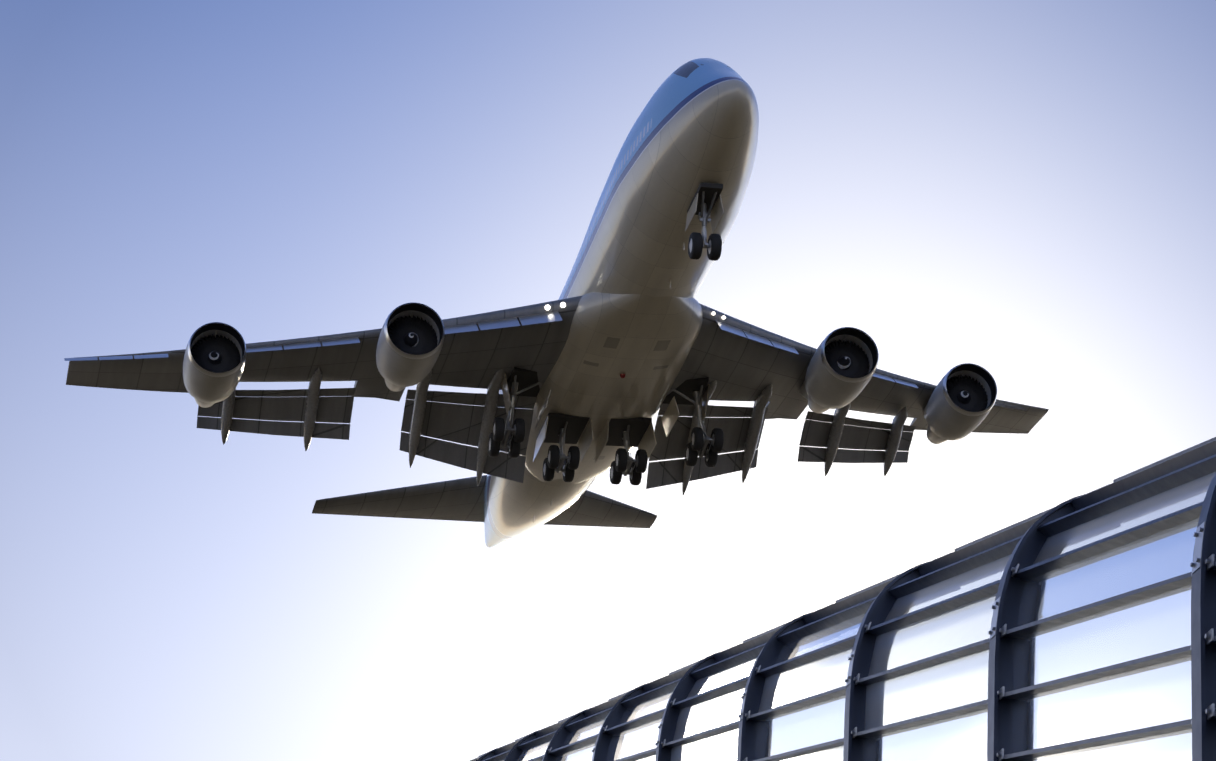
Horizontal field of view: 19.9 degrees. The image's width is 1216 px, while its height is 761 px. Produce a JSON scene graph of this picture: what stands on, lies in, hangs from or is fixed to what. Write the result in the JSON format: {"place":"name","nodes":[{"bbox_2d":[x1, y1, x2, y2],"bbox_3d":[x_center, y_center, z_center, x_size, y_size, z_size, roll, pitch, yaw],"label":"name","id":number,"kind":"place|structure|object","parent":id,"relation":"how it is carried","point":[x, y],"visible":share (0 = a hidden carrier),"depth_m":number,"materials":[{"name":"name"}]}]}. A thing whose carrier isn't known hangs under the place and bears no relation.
{"place":"outdoors","nodes":[
{"label":"outdoors","id":0,"kind":"place"},
{"bbox_2d":[0,0,1215,760],"label":"sky","id":1,"kind":"structure","parent":0,"point":[1023,192],"materials":[{"name":"blue"}]},
{"bbox_2d":[484,58,758,547],"bbox_3d":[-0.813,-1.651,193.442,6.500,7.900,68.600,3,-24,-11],"label":"fuselage","id":2,"kind":"object","parent":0,"point":[696,124],"visible":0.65,"depth_m":170.92,"materials":[{"name":"paint"}]},
{"bbox_2d":[66,295,582,400],"bbox_3d":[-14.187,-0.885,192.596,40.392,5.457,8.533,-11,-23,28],"label":"wing","id":3,"kind":"structure","parent":2,"relation":"attached to","point":[476,359],"depth_m":189.67,"materials":[{"name":"grey metal"}]},
{"bbox_2d":[197,388,355,439],"bbox_3d":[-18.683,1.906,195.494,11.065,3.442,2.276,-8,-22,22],"label":"flap","id":4,"kind":"object","parent":3,"relation":"attached to","point":[276,407],"visible":0.67,"depth_m":195.40,"materials":[{"name":"grey paint"}]},
{"bbox_2d":[64,311,561,360],"bbox_3d":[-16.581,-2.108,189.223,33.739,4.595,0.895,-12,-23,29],"label":"leading edge slats","id":5,"kind":"object","parent":3,"relation":"attached to","point":[531,319],"visible":0.9,"depth_m":184.23,"materials":[{"name":"silver metal"}]},
{"bbox_2d":[221,368,504,486],"bbox_3d":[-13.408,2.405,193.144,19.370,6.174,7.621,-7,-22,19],"label":"flap track fairings","id":6,"kind":"object","parent":3,"relation":"attached to","point":[490,406],"visible":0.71,"depth_m":192.28,"materials":[{"name":"grey paint"}]},
{"bbox_2d":[399,389,536,482],"bbox_3d":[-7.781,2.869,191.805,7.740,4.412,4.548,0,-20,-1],"label":"wing flap","id":7,"kind":"object","parent":3,"relation":"attached to","point":[457,421],"visible":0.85,"depth_m":192.81,"materials":[{"name":"grey paint"}]},
{"bbox_2d":[500,375,540,449],"bbox_3d":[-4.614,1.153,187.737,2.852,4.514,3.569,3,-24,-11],"label":"landing gear strut","id":8,"kind":"object","parent":3,"relation":"attached to","point":[508,428],"visible":0.52,"depth_m":187.87,"materials":[{"name":"grey metal"}]},
{"bbox_2d":[489,423,515,450],"bbox_3d":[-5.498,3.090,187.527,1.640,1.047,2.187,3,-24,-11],"label":"wheel rims","id":9,"kind":"object","parent":8,"relation":"attached to","point":[494,434],"visible":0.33,"depth_m":186.98,"materials":[{"name":"grey metal"}]},
{"bbox_2d":[488,417,524,457],"bbox_3d":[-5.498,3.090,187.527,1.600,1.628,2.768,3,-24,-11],"label":"landing gear tires","id":10,"kind":"object","parent":9,"relation":"attached to","point":[498,437],"visible":0.96,"depth_m":186.82,"materials":[{"name":"black rubber"}]},
{"bbox_2d":[501,373,550,429],"bbox_3d":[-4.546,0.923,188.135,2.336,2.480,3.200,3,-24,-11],"label":"landing gear doors","id":11,"kind":"structure","parent":3,"relation":"attached to","point":[506,394],"depth_m":187.97,"materials":[{"name":"grey metal"}]},
{"bbox_3d":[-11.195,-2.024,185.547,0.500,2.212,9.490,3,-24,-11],"label":"engine","id":12,"kind":"object","parent":3,"relation":"on","visible":0},
{"bbox_2d":[376,304,442,386],"bbox_3d":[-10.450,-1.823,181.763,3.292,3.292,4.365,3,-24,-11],"label":"engine nacelle","id":13,"kind":"object","parent":12,"relation":"attached to","point":[394,367],"visible":0.54,"depth_m":181.07,"materials":[{"name":"grey metal"}]},
{"bbox_2d":[385,380,405,391],"bbox_3d":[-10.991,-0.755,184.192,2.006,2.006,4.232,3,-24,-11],"label":"engine exhaust nozzle","id":14,"kind":"object","parent":13,"relation":"attached to","point":[391,387],"visible":0.21,"depth_m":185.04,"materials":[{"name":"silver metal"}]},
{"bbox_2d":[388,315,437,354],"bbox_3d":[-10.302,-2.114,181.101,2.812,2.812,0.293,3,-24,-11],"label":"engine fan blades","id":15,"kind":"object","parent":13,"relation":"in","point":[402,327],"visible":0.56,"depth_m":181.19,"materials":[{"name":"black metal"}]},
{"bbox_2d":[404,332,418,346],"bbox_3d":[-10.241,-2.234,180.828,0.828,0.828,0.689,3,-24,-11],"label":"engine spinner","id":16,"kind":"object","parent":15,"relation":"attached to","point":[411,339],"visible":0.92,"depth_m":180.73,"materials":[{"name":"black metal"}]},
{"bbox_2d":[384,302,444,358],"bbox_3d":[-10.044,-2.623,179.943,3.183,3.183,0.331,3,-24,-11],"label":"engine inlet lip","id":17,"kind":"object","parent":13,"relation":"in","point":[402,353],"visible":1,"depth_m":179.54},
{"bbox_2d":[387,304,442,354],"bbox_3d":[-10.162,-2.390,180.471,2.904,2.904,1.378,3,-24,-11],"label":"engine inlet duct","id":18,"kind":"object","parent":13,"relation":"attached to","point":[426,311],"visible":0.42,"depth_m":180.58,"materials":[{"name":"black metal"}]},
{"bbox_3d":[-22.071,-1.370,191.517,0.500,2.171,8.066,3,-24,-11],"label":"engine","id":19,"kind":"object","parent":3,"relation":"on","visible":0},
{"bbox_2d":[183,323,245,402],"bbox_3d":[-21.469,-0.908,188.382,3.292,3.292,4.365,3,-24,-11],"label":"engine nacelle","id":20,"kind":"object","parent":19,"relation":"attached to","point":[201,386],"visible":0.58,"depth_m":187.69,"materials":[{"name":"grey metal"}]},
{"bbox_2d":[195,399,213,407],"bbox_3d":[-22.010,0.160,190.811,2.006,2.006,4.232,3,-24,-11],"label":"engine exhaust nozzle","id":21,"kind":"object","parent":20,"relation":"attached to","point":[202,404],"visible":0.1,"depth_m":191.77,"materials":[{"name":"silver metal"}]},
{"bbox_2d":[191,334,240,372],"bbox_3d":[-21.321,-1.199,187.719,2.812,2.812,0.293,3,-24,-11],"label":"engine fan blades","id":22,"kind":"object","parent":20,"relation":"in","point":[202,349],"visible":0.69,"depth_m":187.80,"materials":[{"name":"black metal"}]},
{"bbox_2d":[208,351,221,364],"bbox_3d":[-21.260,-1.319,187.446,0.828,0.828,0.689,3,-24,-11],"label":"engine spinner","id":23,"kind":"object","parent":22,"relation":"attached to","point":[214,358],"visible":0.88,"depth_m":187.35,"materials":[{"name":"metal"}]},
{"bbox_2d":[187,322,246,376],"bbox_3d":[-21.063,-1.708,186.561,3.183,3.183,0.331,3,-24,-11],"label":"engine inlet lip","id":24,"kind":"object","parent":20,"relation":"in","point":[206,372],"visible":0.98,"depth_m":186.18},
{"bbox_2d":[191,324,243,372],"bbox_3d":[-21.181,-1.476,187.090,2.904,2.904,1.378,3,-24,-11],"label":"engine inlet duct","id":25,"kind":"object","parent":20,"relation":"attached to","point":[231,331],"visible":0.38,"depth_m":187.20,"materials":[{"name":"black metal"}]},
{"bbox_2d":[312,475,486,521],"bbox_3d":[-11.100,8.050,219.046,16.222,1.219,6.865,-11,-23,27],"label":"horizontal stabilizer","id":26,"kind":"object","parent":2,"relation":"attached to","point":[462,499],"visible":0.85,"depth_m":218.00,"materials":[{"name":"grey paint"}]},
{"bbox_2d":[544,490,656,527],"bbox_3d":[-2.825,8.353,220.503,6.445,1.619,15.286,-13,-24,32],"label":"horizontal stabilizer","id":27,"kind":"object","parent":2,"relation":"attached to","point":[587,508],"visible":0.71,"depth_m":221.35,"materials":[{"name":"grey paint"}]},
{"bbox_2d":[533,242,684,522],"bbox_3d":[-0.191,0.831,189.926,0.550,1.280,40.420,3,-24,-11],"label":"blade antennas","id":28,"kind":"object","parent":2,"relation":"attached to","point":[669,288],"visible":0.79,"depth_m":175.95,"materials":[{"name":"paint"}]},
{"bbox_2d":[520,292,702,483],"bbox_3d":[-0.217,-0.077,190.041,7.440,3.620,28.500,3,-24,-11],"label":"fuselage belly fairing","id":29,"kind":"object","parent":2,"relation":"attached to","point":[644,343],"visible":0.69,"depth_m":184.32,"materials":[{"name":"paint"}]},
{"bbox_2d":[507,367,708,446],"bbox_3d":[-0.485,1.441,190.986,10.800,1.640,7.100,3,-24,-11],"label":"main wheel wells","id":30,"kind":"object","parent":29,"relation":"on","point":[576,425],"visible":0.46,"depth_m":190.99,"materials":[{"name":"grey metal"}]},
{"bbox_2d":[555,422,569,474],"bbox_3d":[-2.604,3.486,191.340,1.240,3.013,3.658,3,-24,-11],"label":"landing gear strut","id":31,"kind":"object","parent":30,"relation":"attached to","point":[563,456],"visible":0.44,"depth_m":191.19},
{"bbox_2d":[543,451,570,475],"bbox_3d":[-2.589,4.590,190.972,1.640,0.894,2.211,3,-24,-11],"label":"wheel rims","id":32,"kind":"object","parent":31,"relation":"attached to","point":[544,469],"visible":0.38,"depth_m":190.86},
{"bbox_2d":[543,445,579,481],"bbox_3d":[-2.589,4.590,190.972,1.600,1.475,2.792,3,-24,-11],"label":"landing gear tires","id":33,"kind":"object","parent":32,"relation":"attached to","point":[553,464],"visible":0.92,"depth_m":190.12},
{"bbox_2d":[533,417,593,462],"bbox_3d":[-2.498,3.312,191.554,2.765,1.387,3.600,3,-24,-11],"label":"landing gear doors","id":34,"kind":"structure","parent":30,"relation":"attached to","point":[586,440],"depth_m":191.44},
{"bbox_2d":[595,420,656,462],"bbox_3d":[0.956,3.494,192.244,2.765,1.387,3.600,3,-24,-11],"label":"landing gear doors","id":35,"kind":"structure","parent":30,"relation":"attached to","point":[648,443],"depth_m":191.93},
{"bbox_2d":[622,425,637,477],"bbox_3d":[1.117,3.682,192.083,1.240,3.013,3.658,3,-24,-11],"label":"landing gear strut","id":36,"kind":"object","parent":30,"relation":"attached to","point":[630,461],"visible":0.56,"depth_m":191.92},
{"bbox_2d":[611,454,637,479],"bbox_3d":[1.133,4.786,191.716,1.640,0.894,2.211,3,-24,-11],"label":"wheel rims","id":37,"kind":"object","parent":36,"relation":"attached to","point":[617,464],"visible":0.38,"depth_m":191.59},
{"bbox_2d":[610,448,646,484],"bbox_3d":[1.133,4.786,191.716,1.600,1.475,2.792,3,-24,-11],"label":"landing gear tires","id":38,"kind":"object","parent":37,"relation":"on","point":[621,467],"visible":0.98,"depth_m":190.90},
{"bbox_2d":[687,182,722,214],"bbox_3d":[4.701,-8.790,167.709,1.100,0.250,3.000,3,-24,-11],"label":"nose wheel well","id":39,"kind":"object","parent":2,"relation":"in","point":[709,189],"visible":0.71,"depth_m":166.97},
{"bbox_2d":[685,193,723,232],"bbox_3d":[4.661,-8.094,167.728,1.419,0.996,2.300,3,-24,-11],"label":"nose gear doors","id":40,"kind":"structure","parent":39,"relation":"attached to","point":[716,213],"depth_m":167.66,"materials":[{"name":"grey metal"}]},
{"bbox_2d":[698,191,716,248],"bbox_3d":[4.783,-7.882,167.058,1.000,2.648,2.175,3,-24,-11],"label":"nose gear strut","id":41,"kind":"object","parent":2,"relation":"attached to","point":[703,216],"visible":0.81,"depth_m":167.38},
{"bbox_2d":[689,239,710,253],"bbox_3d":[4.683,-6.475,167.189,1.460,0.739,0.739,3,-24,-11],"label":"wheel rims","id":42,"kind":"object","parent":41,"relation":"attached to","point":[690,247],"visible":0.33,"depth_m":167.02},
{"bbox_2d":[688,232,721,260],"bbox_3d":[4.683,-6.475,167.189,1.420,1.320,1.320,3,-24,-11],"label":"nose gear tires","id":43,"kind":"object","parent":42,"relation":"on","point":[697,246],"visible":0.98,"depth_m":166.71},
{"bbox_2d":[667,303,1048,433],"bbox_3d":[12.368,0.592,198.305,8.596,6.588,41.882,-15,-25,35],"label":"wing","id":44,"kind":"structure","parent":2,"relation":"attached to","point":[736,367],"depth_m":191.90,"materials":[{"name":"grey metal"}]},
{"bbox_2d":[545,302,725,318],"bbox_3d":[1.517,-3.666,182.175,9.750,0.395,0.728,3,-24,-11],"label":"landing lights","id":45,"kind":"object","parent":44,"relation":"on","point":[562,305],"visible":0.94,"depth_m":181.51,"materials":[{"name":"white glass"}]},
{"bbox_2d":[661,384,709,436],"bbox_3d":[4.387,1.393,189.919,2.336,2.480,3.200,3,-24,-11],"label":"landing gear doors","id":46,"kind":"structure","parent":44,"relation":"attached to","point":[670,416],"depth_m":189.70,"materials":[{"name":"grey metal"}]},
{"bbox_2d":[672,385,713,459],"bbox_3d":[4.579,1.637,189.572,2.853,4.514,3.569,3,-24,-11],"label":"landing gear strut","id":47,"kind":"object","parent":44,"relation":"attached to","point":[697,404],"visible":0.54,"depth_m":189.95,"materials":[{"name":"grey metal"}]},
{"bbox_2d":[686,433,713,460],"bbox_3d":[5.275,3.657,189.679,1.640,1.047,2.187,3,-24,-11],"label":"wheel rims","id":48,"kind":"object","parent":47,"relation":"attached to","point":[687,453],"visible":0.29,"depth_m":189.83,"materials":[{"name":"grey metal"}]},
{"bbox_2d":[685,427,723,466],"bbox_3d":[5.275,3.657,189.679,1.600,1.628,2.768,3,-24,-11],"label":"landing gear tires","id":49,"kind":"object","parent":48,"relation":"on","point":[697,446],"visible":0.94,"depth_m":189.01,"materials":[{"name":"black rubber"}]},
{"bbox_2d":[682,380,907,494],"bbox_3d":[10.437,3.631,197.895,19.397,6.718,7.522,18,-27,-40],"label":"flap track fairings","id":50,"kind":"object","parent":44,"relation":"attached to","point":[836,430],"visible":0.77,"depth_m":197.40,"materials":[{"name":"grey paint"}]},
{"bbox_2d":[646,403,767,488],"bbox_3d":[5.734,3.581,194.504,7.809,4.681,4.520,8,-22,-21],"label":"wing flap","id":51,"kind":"object","parent":50,"relation":"attached to","point":[673,444],"visible":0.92,"depth_m":194.93,"materials":[{"name":"grey paint"}]},
{"bbox_2d":[798,411,915,462],"bbox_3d":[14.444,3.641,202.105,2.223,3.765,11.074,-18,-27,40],"label":"flap","id":52,"kind":"object","parent":50,"relation":"on","point":[866,441],"visible":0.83,"depth_m":202.00,"materials":[{"name":"grey paint"}]},
{"bbox_2d":[800,336,845,399],"bbox_3d":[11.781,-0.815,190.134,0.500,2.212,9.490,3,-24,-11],"label":"engine pylon","id":53,"kind":"object","parent":44,"relation":"on","point":[803,393],"visible":0.12,"depth_m":193.16,"materials":[{"name":"grey metal"}]},
{"bbox_2d":[805,328,873,408],"bbox_3d":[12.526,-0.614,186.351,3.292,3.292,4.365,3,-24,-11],"label":"engine cowling","id":54,"kind":"object","parent":53,"relation":"attached to","point":[825,387],"visible":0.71,"depth_m":185.69,"materials":[{"name":"grey metal"}]},
{"bbox_2d":[808,395,828,412],"bbox_3d":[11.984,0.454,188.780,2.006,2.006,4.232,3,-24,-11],"label":"engine exhaust nozzle","id":55,"kind":"object","parent":54,"relation":"attached to","point":[814,406],"visible":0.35,"depth_m":189.53,"materials":[{"name":"silver metal"}]},
{"bbox_2d":[825,340,869,377],"bbox_3d":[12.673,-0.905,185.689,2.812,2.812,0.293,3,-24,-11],"label":"engine fan blades","id":56,"kind":"object","parent":54,"relation":"in","point":[835,351],"visible":0.52,"depth_m":185.79,"materials":[{"name":"black metal"}]},
{"bbox_2d":[837,356,851,369],"bbox_3d":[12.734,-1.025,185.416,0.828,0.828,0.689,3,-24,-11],"label":"engine spinner","id":57,"kind":"object","parent":56,"relation":"attached to","point":[843,362],"visible":0.88,"depth_m":185.32,"materials":[{"name":"metal"}]},
{"bbox_2d":[821,327,878,382],"bbox_3d":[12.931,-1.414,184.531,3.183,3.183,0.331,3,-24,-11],"label":"engine intake lip","id":58,"kind":"object","parent":54,"relation":"on","point":[836,374],"visible":0.98,"depth_m":184.11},
{"bbox_2d":[825,328,876,376],"bbox_3d":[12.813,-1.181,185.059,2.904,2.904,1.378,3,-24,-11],"label":"engine inlet lining","id":59,"kind":"object","parent":54,"relation":"attached to","point":[865,339],"visible":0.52,"depth_m":185.18,"materials":[{"name":"black metal"}]},
{"bbox_2d":[715,320,1026,410],"bbox_3d":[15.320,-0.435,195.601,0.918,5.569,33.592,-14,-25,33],"label":"leading edge slats","id":60,"kind":"object","parent":44,"relation":"attached to","point":[735,330],"visible":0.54,"depth_m":186.43,"materials":[{"name":"silver metal"}]},
{"bbox_2d":[923,372,964,418],"bbox_3d":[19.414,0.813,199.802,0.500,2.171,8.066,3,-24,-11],"label":"engine pylon","id":61,"kind":"object","parent":44,"relation":"on","point":[924,410],"visible":0.15,"depth_m":202.98,"materials":[{"name":"grey metal"}]},
{"bbox_2d":[925,366,991,439],"bbox_3d":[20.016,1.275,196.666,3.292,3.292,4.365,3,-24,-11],"label":"engine cowling","id":62,"kind":"object","parent":61,"relation":"attached to","point":[945,419],"visible":0.6,"depth_m":196.01,"materials":[{"name":"grey metal"}]},
{"bbox_2d":[927,426,946,443],"bbox_3d":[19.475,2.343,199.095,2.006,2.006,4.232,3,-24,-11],"label":"engine exhaust nozzle","id":63,"kind":"object","parent":62,"relation":"attached to","point":[932,437],"visible":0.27,"depth_m":199.83,"materials":[{"name":"silver metal"}]},
{"bbox_2d":[946,375,987,411],"bbox_3d":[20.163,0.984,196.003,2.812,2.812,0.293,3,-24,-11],"label":"engine fan blades","id":64,"kind":"object","parent":62,"relation":"in","point":[955,386],"visible":0.6,"depth_m":196.11,"materials":[{"name":"black metal"}]},
{"bbox_2d":[958,391,970,403],"bbox_3d":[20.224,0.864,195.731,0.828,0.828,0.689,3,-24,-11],"label":"engine spinner","id":65,"kind":"object","parent":64,"relation":"attached to","point":[964,397],"visible":0.96,"depth_m":195.63,"materials":[{"name":"metal"}]},
{"bbox_2d":[943,363,996,415],"bbox_3d":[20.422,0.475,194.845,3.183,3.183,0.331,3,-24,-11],"label":"engine intake lip","id":66,"kind":"object","parent":62,"relation":"in","point":[954,406],"visible":0.94,"depth_m":194.42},
{"bbox_2d":[947,365,995,411],"bbox_3d":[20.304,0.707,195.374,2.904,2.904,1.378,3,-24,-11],"label":"engine inlet lining","id":67,"kind":"object","parent":62,"relation":"attached to","point":[984,374],"visible":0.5,"depth_m":195.50,"materials":[{"name":"black metal"}]},
{"label":"ground","id":68,"kind":"structure","parent":0,"visible":0},
{"bbox_2d":[470,437,1215,760],"bbox_3d":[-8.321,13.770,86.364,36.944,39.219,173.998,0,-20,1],"label":"metal framework","id":69,"kind":"object","parent":68,"relation":"on","point":[1022,542],"visible":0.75,"depth_m":26.83,"materials":[{"name":"grey metal"}]},
{"bbox_2d":[501,472,1214,760],"bbox_3d":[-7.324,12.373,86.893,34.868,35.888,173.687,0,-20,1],"label":"glass panels","id":70,"kind":"object","parent":69,"relation":"attached to","point":[1148,696],"visible":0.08,"depth_m":25.47,"materials":[{"name":"clear glass"}]},
{"bbox_2d":[548,521,1214,760],"bbox_3d":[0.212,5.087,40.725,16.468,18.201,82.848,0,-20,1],"label":"brackets","id":71,"kind":"object","parent":69,"relation":"attached to","point":[1198,534],"visible":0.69,"depth_m":25.51,"materials":[{"name":"grey metal"}]}
]}

